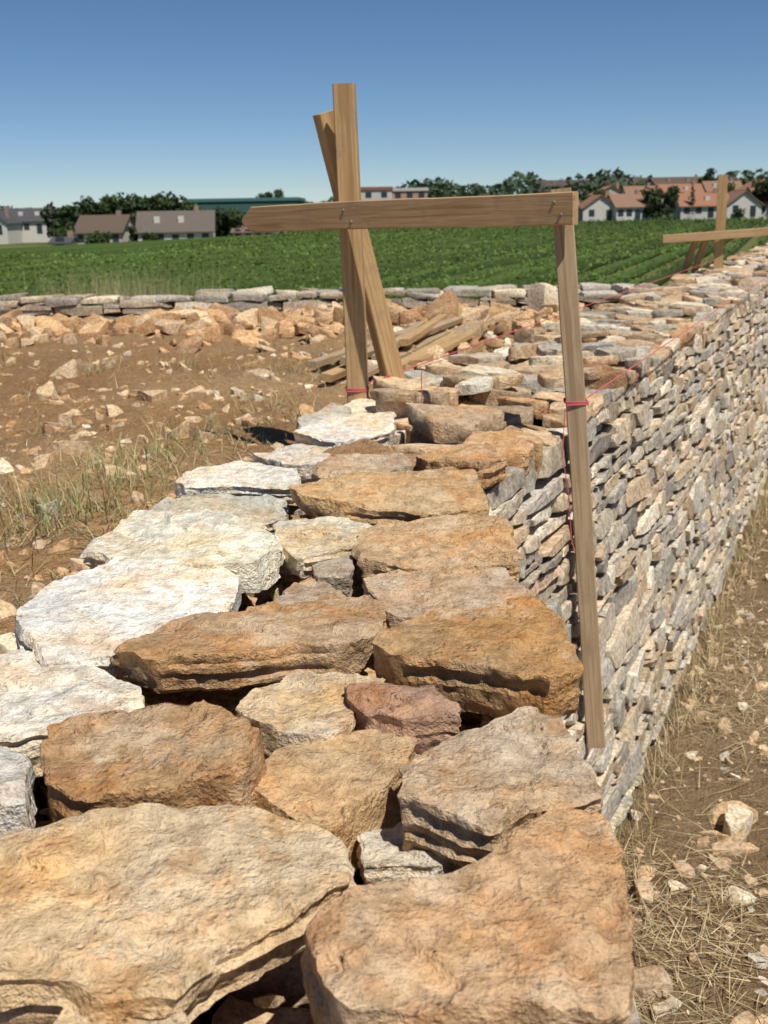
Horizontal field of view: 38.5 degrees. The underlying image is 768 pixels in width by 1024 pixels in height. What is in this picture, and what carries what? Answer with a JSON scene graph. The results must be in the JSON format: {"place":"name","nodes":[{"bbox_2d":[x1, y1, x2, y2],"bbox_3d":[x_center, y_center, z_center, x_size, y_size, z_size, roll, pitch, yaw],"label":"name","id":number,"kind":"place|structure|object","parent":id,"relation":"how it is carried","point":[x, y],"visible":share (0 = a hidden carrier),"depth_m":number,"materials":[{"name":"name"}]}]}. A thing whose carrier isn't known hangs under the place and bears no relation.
{"place":"outdoors","nodes":[
{"label":"outdoors","id":0,"kind":"place"},
{"bbox_2d":[0,261,236,303],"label":"tall dry grass","id":1,"kind":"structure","parent":0,"point":[161,286],"depth_m":8.49,"materials":[{"name":"plant"}]},
{"bbox_2d":[0,196,767,1023],"bbox_3d":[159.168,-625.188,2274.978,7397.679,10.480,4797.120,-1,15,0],"label":"ground","id":2,"kind":"structure","parent":0,"point":[696,788],"depth_m":3.15,"materials":[{"name":"soil"}]},
{"bbox_2d":[0,219,22,243],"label":"walls","id":3,"kind":"structure","parent":2,"relation":"on","point":[12,233],"depth_m":224.95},
{"bbox_2d":[0,210,22,223],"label":"roof","id":4,"kind":"structure","parent":3,"relation":"on","point":[12,219],"depth_m":226.80,"materials":[{"name":"tile"}]},
{"bbox_2d":[4,206,9,217],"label":"chimney","id":5,"kind":"object","parent":4,"relation":"on","point":[6,209],"visible":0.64,"depth_m":226.13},
{"bbox_2d":[21,222,51,242],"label":"walls","id":6,"kind":"structure","parent":2,"relation":"on","point":[31,235],"depth_m":232.94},
{"bbox_2d":[24,224,42,233],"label":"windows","id":7,"kind":"structure","parent":6,"relation":"attached to","point":[39,228],"depth_m":232.67,"materials":[{"name":"grey glass"}]},
{"bbox_2d":[9,207,60,221],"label":"roof","id":8,"kind":"structure","parent":6,"relation":"on","point":[29,215],"depth_m":233.68,"materials":[{"name":"tile"}]},
{"bbox_2d":[18,211,39,215],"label":"dormers","id":9,"kind":"object","parent":8,"relation":"on","point":[21,213],"visible":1,"depth_m":233.25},
{"bbox_2d":[39,202,81,237],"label":"tree","id":10,"kind":"object","parent":2,"relation":"on","point":[64,216],"visible":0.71,"depth_m":215.60,"materials":[{"name":"green plant"}]},
{"bbox_2d":[52,226,78,243],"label":"tree","id":11,"kind":"object","parent":2,"relation":"on","point":[62,231],"visible":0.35,"depth_m":168.61,"materials":[{"name":"green plant"}]},
{"bbox_2d":[67,222,75,235],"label":"tree","id":12,"kind":"object","parent":2,"relation":"on","point":[71,224],"visible":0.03,"depth_m":191.96,"materials":[{"name":"green plant"}]},
{"bbox_2d":[71,195,107,214],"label":"tree","id":13,"kind":"object","parent":2,"relation":"on","point":[84,207],"visible":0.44,"depth_m":249.28,"materials":[{"name":"green plant"}]},
{"bbox_2d":[84,230,112,243],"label":"tree","id":14,"kind":"object","parent":2,"relation":"on","point":[97,238],"visible":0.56,"depth_m":173.47,"materials":[{"name":"green plant"}]},
{"bbox_2d":[74,218,134,243],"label":"walls","id":15,"kind":"structure","parent":2,"relation":"on","point":[124,236],"depth_m":188.23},
{"bbox_2d":[77,234,118,241],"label":"windows and door","id":16,"kind":"structure","parent":15,"relation":"attached to","point":[115,237],"depth_m":187.45,"materials":[{"name":"grey glass"}]},
{"bbox_2d":[74,214,135,233],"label":"roof","id":17,"kind":"structure","parent":15,"relation":"on","point":[90,224],"depth_m":188.99,"materials":[{"name":"tile"}]},
{"bbox_2d":[93,194,121,214],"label":"tree","id":18,"kind":"object","parent":2,"relation":"on","point":[112,207],"visible":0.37,"depth_m":250.16,"materials":[{"name":"green plant"}]},
{"bbox_2d":[107,192,136,220],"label":"tree","id":19,"kind":"object","parent":2,"relation":"on","point":[122,203],"visible":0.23,"depth_m":253.88,"materials":[{"name":"green plant"}]},
{"bbox_2d":[125,225,140,241],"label":"tree","id":20,"kind":"object","parent":2,"relation":"on","point":[131,230],"visible":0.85,"depth_m":179.26,"materials":[{"name":"green plant"}]},
{"bbox_2d":[125,195,156,222],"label":"tree","id":21,"kind":"object","parent":2,"relation":"on","point":[139,203],"visible":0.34,"depth_m":251.48,"materials":[{"name":"green plant"}]},
{"bbox_2d":[142,232,160,240],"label":"tree","id":22,"kind":"object","parent":2,"relation":"on","point":[147,236],"visible":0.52,"depth_m":175.92,"materials":[{"name":"green plant"}]},
{"bbox_2d":[148,191,176,207],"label":"tree","id":23,"kind":"object","parent":2,"relation":"on","point":[155,198],"visible":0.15,"depth_m":257.02,"materials":[{"name":"green plant"}]},
{"bbox_2d":[150,195,188,210],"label":"tree","id":24,"kind":"object","parent":2,"relation":"on","point":[166,205],"visible":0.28,"depth_m":250.63,"materials":[{"name":"green plant"}]},
{"bbox_2d":[138,232,214,240],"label":"walls","id":25,"kind":"structure","parent":2,"relation":"on","point":[167,236],"depth_m":179.91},
{"bbox_2d":[142,233,208,240],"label":"windows and door","id":26,"kind":"structure","parent":25,"relation":"attached to","point":[189,235],"depth_m":179.92,"materials":[{"name":"grey glass"}]},
{"bbox_2d":[135,210,216,233],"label":"roof","id":27,"kind":"structure","parent":25,"relation":"on","point":[201,221],"depth_m":181.04,"materials":[{"name":"tile"}]},
{"bbox_2d":[154,216,183,222],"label":"skylights","id":28,"kind":"object","parent":27,"relation":"attached to","point":[157,219],"visible":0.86,"depth_m":180.77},
{"bbox_2d":[194,206,198,211],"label":"chimney","id":29,"kind":"object","parent":27,"relation":"on","point":[196,208],"visible":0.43,"depth_m":183.12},
{"bbox_2d":[176,201,205,210],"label":"tree","id":30,"kind":"object","parent":2,"relation":"on","point":[189,207],"visible":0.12,"depth_m":240.29,"materials":[{"name":"green plant"}]},
{"bbox_2d":[213,206,238,236],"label":"tree","id":31,"kind":"object","parent":2,"relation":"on","point":[223,230],"visible":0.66,"depth_m":206.58,"materials":[{"name":"green plant"}]},
{"bbox_2d":[226,211,245,235],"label":"tree","id":32,"kind":"object","parent":2,"relation":"on","point":[236,221],"visible":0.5,"depth_m":205.80,"materials":[{"name":"green plant"}]},
{"bbox_2d":[182,197,305,217],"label":"industrial hall","id":33,"kind":"structure","parent":2,"relation":"on","point":[243,204],"depth_m":274.24,"materials":[{"name":"teal metal"}]},
{"bbox_2d":[233,232,277,235],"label":"walls","id":34,"kind":"structure","parent":2,"relation":"on","point":[242,234],"depth_m":204.03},
{"bbox_2d":[230,224,275,232],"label":"roof","id":35,"kind":"structure","parent":34,"relation":"on","point":[243,227],"depth_m":203.99,"materials":[{"name":"tile"}]},
{"bbox_2d":[235,229,270,235],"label":"windows and door","id":36,"kind":"structure","parent":34,"relation":"attached to","point":[237,230],"depth_m":203.96,"materials":[{"name":"grey glass"}]},
{"bbox_2d":[0,318,513,653],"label":"soil yard","id":37,"kind":"structure","parent":2,"relation":"on","point":[94,379],"depth_m":3.85,"materials":[{"name":"soil"}]},
{"bbox_2d":[35,504,481,1023],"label":"hearting stones","id":38,"kind":"object","parent":37,"relation":"on","point":[285,980],"visible":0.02,"depth_m":0.89,"materials":[{"name":"stone"}]},
{"bbox_2d":[33,483,486,1008],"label":"joint chips","id":39,"kind":"object","parent":38,"relation":"on","point":[271,1000],"visible":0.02,"depth_m":1.28,"materials":[{"name":"stone"}]},
{"bbox_2d":[0,411,635,1023],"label":"coping stones","id":40,"kind":"object","parent":38,"relation":"on","point":[172,863],"visible":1,"depth_m":0.99,"materials":[{"name":"stone"}]},
{"bbox_2d":[0,311,522,652],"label":"loose stones","id":41,"kind":"object","parent":37,"relation":"on","point":[46,391],"visible":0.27,"depth_m":3.63,"materials":[{"name":"stone"}]},
{"bbox_2d":[0,283,583,375],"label":"rubble heap","id":42,"kind":"object","parent":37,"relation":"on","point":[197,326],"visible":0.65,"depth_m":6.13,"materials":[{"name":"stone"}]},
{"bbox_2d":[0,307,592,641],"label":"grass tufts","id":43,"kind":"object","parent":37,"relation":"on","point":[96,503],"visible":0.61,"depth_m":2.78,"materials":[{"name":"plant"}]},
{"bbox_2d":[305,314,490,381],"bbox_3d":[0.159,-0.833,5.262,0.522,0.129,2.058,5,16,20],"label":"timber plank pile","id":44,"kind":"object","parent":37,"relation":"on","point":[446,341],"visible":0.66,"depth_m":4.99,"materials":[{"name":"brown wood"}]},
{"bbox_2d":[242,83,605,748],"bbox_3d":[0.142,-0.292,2.906,1.149,1.593,0.311,13,20,41],"label":"wooden batter frame","id":45,"kind":"object","parent":37,"relation":"on","point":[351,215],"visible":0.87,"depth_m":2.68,"materials":[{"name":"brown wood"}]},
{"bbox_2d":[345,260,713,391],"bbox_3d":[1.153,-1.087,5.520,0.081,0.078,5.937,6,17,24],"label":"builders string","id":46,"kind":"object","parent":45,"relation":"attached to","point":[358,390],"visible":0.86,"depth_m":3.61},
{"bbox_2d":[562,409,574,549],"bbox_3d":[0.425,-0.071,2.526,0.035,0.330,0.009,7,17,28],"label":"string tail","id":47,"kind":"object","parent":45,"relation":"attached to","point":[566,479],"visible":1,"depth_m":2.52},
{"bbox_2d":[563,277,766,405],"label":"builders string","id":48,"kind":"object","parent":45,"relation":"attached to","point":[578,403],"visible":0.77,"depth_m":2.82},
{"bbox_2d":[255,192,274,197],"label":"tree","id":49,"kind":"object","parent":2,"relation":"on","point":[266,195],"visible":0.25,"depth_m":315.83,"materials":[{"name":"green plant"}]},
{"bbox_2d":[273,188,283,196],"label":"tree","id":50,"kind":"object","parent":2,"relation":"on","point":[277,192],"visible":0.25,"depth_m":318.61,"materials":[{"name":"green plant"}]},
{"bbox_2d":[0,298,618,317],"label":"stone wall","id":51,"kind":"structure","parent":2,"relation":"on","point":[488,301],"depth_m":7.40,"materials":[{"name":"stone"}]},
{"bbox_2d":[0,282,658,319],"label":"wall stones","id":52,"kind":"object","parent":51,"relation":"on","point":[257,297],"depth_m":7.35,"materials":[{"name":"stone"}]},
{"bbox_2d":[361,186,392,199],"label":"apartment block","id":53,"kind":"structure","parent":2,"relation":"on","point":[375,193],"depth_m":295.85,"materials":[{"name":"paint"}]},
{"bbox_2d":[365,192,386,197],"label":"windows","id":54,"kind":"structure","parent":53,"relation":"in","point":[368,194],"depth_m":295.94,"materials":[{"name":"grey glass"}]},
{"bbox_2d":[0,216,767,303],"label":"vineyard","id":55,"kind":"object","parent":2,"relation":"on","point":[441,259],"visible":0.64,"depth_m":62.48,"materials":[{"name":"green plant"}]},
{"bbox_2d":[45,167,767,208],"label":"distant trees","id":56,"kind":"object","parent":2,"relation":"on","point":[515,186],"visible":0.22,"depth_m":343.92,"materials":[{"name":"green plant"}]},
{"bbox_2d":[392,188,428,198],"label":"apartment block","id":57,"kind":"structure","parent":2,"relation":"on","point":[400,193],"depth_m":298.76,"materials":[{"name":"paint"}]},
{"bbox_2d":[395,192,424,197],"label":"windows","id":58,"kind":"structure","parent":57,"relation":"in","point":[409,194],"depth_m":298.91,"materials":[{"name":"grey glass"}]},
{"bbox_2d":[427,184,446,197],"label":"tree","id":59,"kind":"object","parent":2,"relation":"on","point":[429,194],"visible":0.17,"depth_m":334.26,"materials":[{"name":"green plant"}]},
{"bbox_2d":[135,295,767,1023],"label":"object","id":60,"kind":"object","parent":2,"relation":"on","point":[205,1017],"depth_m":0.93,"materials":[{"name":"stone"}]},
{"bbox_2d":[33,402,417,822],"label":"back face stones","id":61,"kind":"object","parent":60,"relation":"on","point":[39,799],"depth_m":1.17,"materials":[{"name":"stone"}]},
{"bbox_2d":[296,242,767,475],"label":"top course stones","id":62,"kind":"object","parent":60,"relation":"on","point":[500,399],"visible":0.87,"depth_m":3.19,"materials":[{"name":"stone"}]},
{"bbox_2d":[421,372,421,403],"bbox_3d":[0.095,-0.288,2.773,0.002,0.130,0.002,-1,15,0],"label":"marker pin","id":63,"kind":"object","parent":62,"relation":"on","point":[421,387],"visible":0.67,"depth_m":2.77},
{"bbox_2d":[476,287,767,1023],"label":"face stones","id":64,"kind":"object","parent":60,"relation":"on","point":[678,454],"visible":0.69,"depth_m":3.53,"materials":[{"name":"stone"}]},
{"bbox_2d":[662,174,767,273],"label":"wooden batter frame","id":65,"kind":"object","parent":60,"relation":"on","point":[719,234],"visible":0.84,"depth_m":7.99,"materials":[{"name":"brown wood"}]},
{"bbox_2d":[533,183,601,193],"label":"walls","id":66,"kind":"structure","parent":2,"relation":"on","point":[581,192],"depth_m":358.22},
{"bbox_2d":[533,179,605,186],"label":"roof","id":67,"kind":"structure","parent":66,"relation":"on","point":[557,182],"depth_m":361.40,"materials":[{"name":"tile"}]},
{"bbox_2d":[578,196,612,220],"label":"walls","id":68,"kind":"structure","parent":2,"relation":"on","point":[600,205],"depth_m":215.71,"materials":[{"name":"paint"}]},
{"bbox_2d":[578,194,612,208],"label":"roof","id":69,"kind":"structure","parent":68,"relation":"on","point":[587,201],"depth_m":217.50,"materials":[{"name":"tile"}]},
{"bbox_2d":[589,210,611,219],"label":"windows and door","id":70,"kind":"structure","parent":68,"relation":"attached to","point":[608,214],"depth_m":215.87,"materials":[{"name":"grey glass"}]},
{"bbox_2d":[593,189,610,196],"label":"tree","id":71,"kind":"object","parent":2,"relation":"on","point":[598,191],"visible":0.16,"depth_m":257.94,"materials":[{"name":"green plant"}]},
{"bbox_2d":[588,187,619,197],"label":"walls","id":72,"kind":"structure","parent":2,"relation":"on","point":[611,190],"depth_m":283.96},
{"bbox_2d":[587,185,620,195],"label":"roof","id":73,"kind":"structure","parent":72,"relation":"on","point":[604,188],"depth_m":287.01,"materials":[{"name":"tile"}]},
{"bbox_2d":[608,197,649,220],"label":"walls","id":74,"kind":"structure","parent":2,"relation":"on","point":[615,214],"depth_m":214.06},
{"bbox_2d":[606,194,650,207],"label":"roof","id":75,"kind":"structure","parent":74,"relation":"on","point":[628,200],"depth_m":215.08,"materials":[{"name":"tile"}]},
{"bbox_2d":[618,209,648,219],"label":"windows and door","id":76,"kind":"structure","parent":74,"relation":"attached to","point":[629,213],"depth_m":213.94,"materials":[{"name":"grey glass"}]},
{"bbox_2d":[642,205,655,217],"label":"bush","id":77,"kind":"object","parent":2,"relation":"on","point":[646,208],"visible":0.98,"depth_m":213.72,"materials":[{"name":"green plant"}]},
{"bbox_2d":[640,185,666,219],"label":"tree","id":78,"kind":"object","parent":2,"relation":"on","point":[651,195],"visible":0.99,"depth_m":213.41,"materials":[{"name":"green plant"}]},
{"bbox_2d":[651,209,672,218],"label":"field hedge","id":79,"kind":"object","parent":2,"relation":"on","point":[656,216],"visible":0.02,"depth_m":244.00,"materials":[{"name":"green plant"}]},
{"bbox_2d":[659,189,678,219],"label":"tree","id":80,"kind":"object","parent":2,"relation":"on","point":[671,197],"visible":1,"depth_m":212.78,"materials":[{"name":"green plant"}]},
{"bbox_2d":[665,185,683,192],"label":"tree","id":81,"kind":"object","parent":2,"relation":"on","point":[676,188],"visible":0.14,"depth_m":276.98,"materials":[{"name":"green plant"}]},
{"bbox_2d":[610,472,767,1023],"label":"straw litter","id":82,"kind":"object","parent":2,"relation":"on","point":[653,768],"visible":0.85,"depth_m":3.01,"materials":[{"name":"plant"}]},
{"bbox_2d":[687,183,695,213],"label":"tree","id":83,"kind":"object","parent":2,"relation":"on","point":[692,195],"visible":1,"depth_m":213.57,"materials":[{"name":"green plant"}]},
{"bbox_2d":[673,200,716,219],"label":"walls","id":84,"kind":"structure","parent":2,"relation":"on","point":[679,214],"depth_m":214.36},
{"bbox_2d":[684,207,713,216],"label":"windows and door","id":85,"kind":"structure","parent":84,"relation":"attached to","point":[710,211],"depth_m":213.99,"materials":[{"name":"grey glass"}]},
{"bbox_2d":[673,192,728,206],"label":"roof","id":86,"kind":"structure","parent":84,"relation":"on","point":[684,200],"depth_m":215.15,"materials":[{"name":"tile"}]},
{"bbox_2d":[689,196,709,199],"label":"dormers","id":87,"kind":"object","parent":86,"relation":"on","point":[707,197],"visible":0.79,"depth_m":214.95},
{"bbox_2d":[625,490,767,1023],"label":"fallen stones","id":88,"kind":"object","parent":2,"relation":"on","point":[733,834],"visible":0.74,"depth_m":2.94,"materials":[{"name":"stone"}]},
{"bbox_2d":[697,173,711,183],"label":"tree","id":89,"kind":"object","parent":2,"relation":"on","point":[700,180],"visible":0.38,"depth_m":317.24,"materials":[{"name":"green plant"}]},
{"bbox_2d":[703,168,717,180],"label":"tree","id":90,"kind":"object","parent":2,"relation":"on","point":[710,171],"visible":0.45,"depth_m":315.95,"materials":[{"name":"green plant"}]},
{"bbox_2d":[717,181,736,192],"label":"tree","id":91,"kind":"object","parent":2,"relation":"on","point":[730,187],"visible":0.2,"depth_m":273.29,"materials":[{"name":"green plant"}]},
{"bbox_2d":[731,208,745,218],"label":"bush","id":92,"kind":"object","parent":2,"relation":"on","point":[738,212],"visible":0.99,"depth_m":211.74,"materials":[{"name":"green plant"}]},
{"bbox_2d":[726,192,761,220],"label":"walls","id":93,"kind":"structure","parent":2,"relation":"on","point":[745,200],"depth_m":211.78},
{"bbox_2d":[733,205,755,215],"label":"windows and door","id":94,"kind":"structure","parent":93,"relation":"attached to","point":[752,210],"depth_m":211.93,"materials":[{"name":"grey glass"}]},
{"bbox_2d":[727,190,764,205],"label":"roof","id":95,"kind":"structure","parent":93,"relation":"on","point":[733,195],"depth_m":212.29,"materials":[{"name":"tile"}]},
{"bbox_2d":[750,178,767,201],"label":"tree","id":96,"kind":"object","parent":2,"relation":"on","point":[760,191],"visible":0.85,"depth_m":212.42,"materials":[{"name":"green plant"}]},
{"bbox_2d":[761,204,767,219],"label":"walls","id":97,"kind":"structure","parent":2,"relation":"on","point":[764,214],"depth_m":214.11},
{"bbox_2d":[0,0,767,208],"label":"sky","id":98,"kind":"structure","parent":0,"point":[190,99],"materials":[{"name":"blue"}]},
{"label":"walls","id":99,"kind":"object","parent":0,"visible":0},
{"bbox_2d":[55,237,63,244],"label":"windows and door","id":100,"kind":"structure","parent":99,"relation":"attached to","point":[59,239],"depth_m":143.48,"materials":[{"name":"grey glass"}]},
{"bbox_2d":[48,236,80,244],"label":"roof","id":101,"kind":"structure","parent":99,"relation":"on","point":[67,240],"depth_m":144.08,"materials":[{"name":"tile"}]},
{"bbox_2d":[67,231,74,242],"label":"chimney","id":102,"kind":"object","parent":101,"relation":"on","point":[70,233],"visible":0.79,"depth_m":145.01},
{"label":"walls","id":103,"kind":"object","parent":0,"visible":0},
{"bbox_2d":[619,186,655,193],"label":"roof","id":104,"kind":"structure","parent":103,"relation":"on","point":[629,189],"depth_m":277.29,"materials":[{"name":"tile"}]},
{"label":"walls","id":105,"kind":"object","parent":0,"visible":0},
{"bbox_2d":[656,183,705,193],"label":"roof","id":106,"kind":"structure","parent":105,"relation":"on","point":[699,188],"depth_m":286.54,"materials":[{"name":"tile"}]},
{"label":"walls","id":107,"kind":"object","parent":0,"visible":0},
{"bbox_2d":[701,180,742,192],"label":"roof","id":108,"kind":"structure","parent":107,"relation":"on","point":[708,186],"depth_m":286.25,"materials":[{"name":"tile"}]},
{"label":"walls","id":109,"kind":"object","parent":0,"visible":0},
{"bbox_2d":[734,178,764,190],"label":"roof","id":110,"kind":"structure","parent":109,"relation":"on","point":[743,187],"depth_m":279.59,"materials":[{"name":"tile"}]},
{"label":"walls","id":111,"kind":"object","parent":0,"visible":0},
{"bbox_2d":[605,177,649,185],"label":"roof","id":112,"kind":"structure","parent":111,"relation":"on","point":[636,180],"depth_m":366.22,"materials":[{"name":"tile"}]},
{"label":"walls","id":113,"kind":"object","parent":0,"visible":0},
{"bbox_2d":[648,176,713,184],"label":"roof","id":114,"kind":"structure","parent":113,"relation":"on","point":[673,180],"depth_m":361.11,"materials":[{"name":"tile"}]}
]}

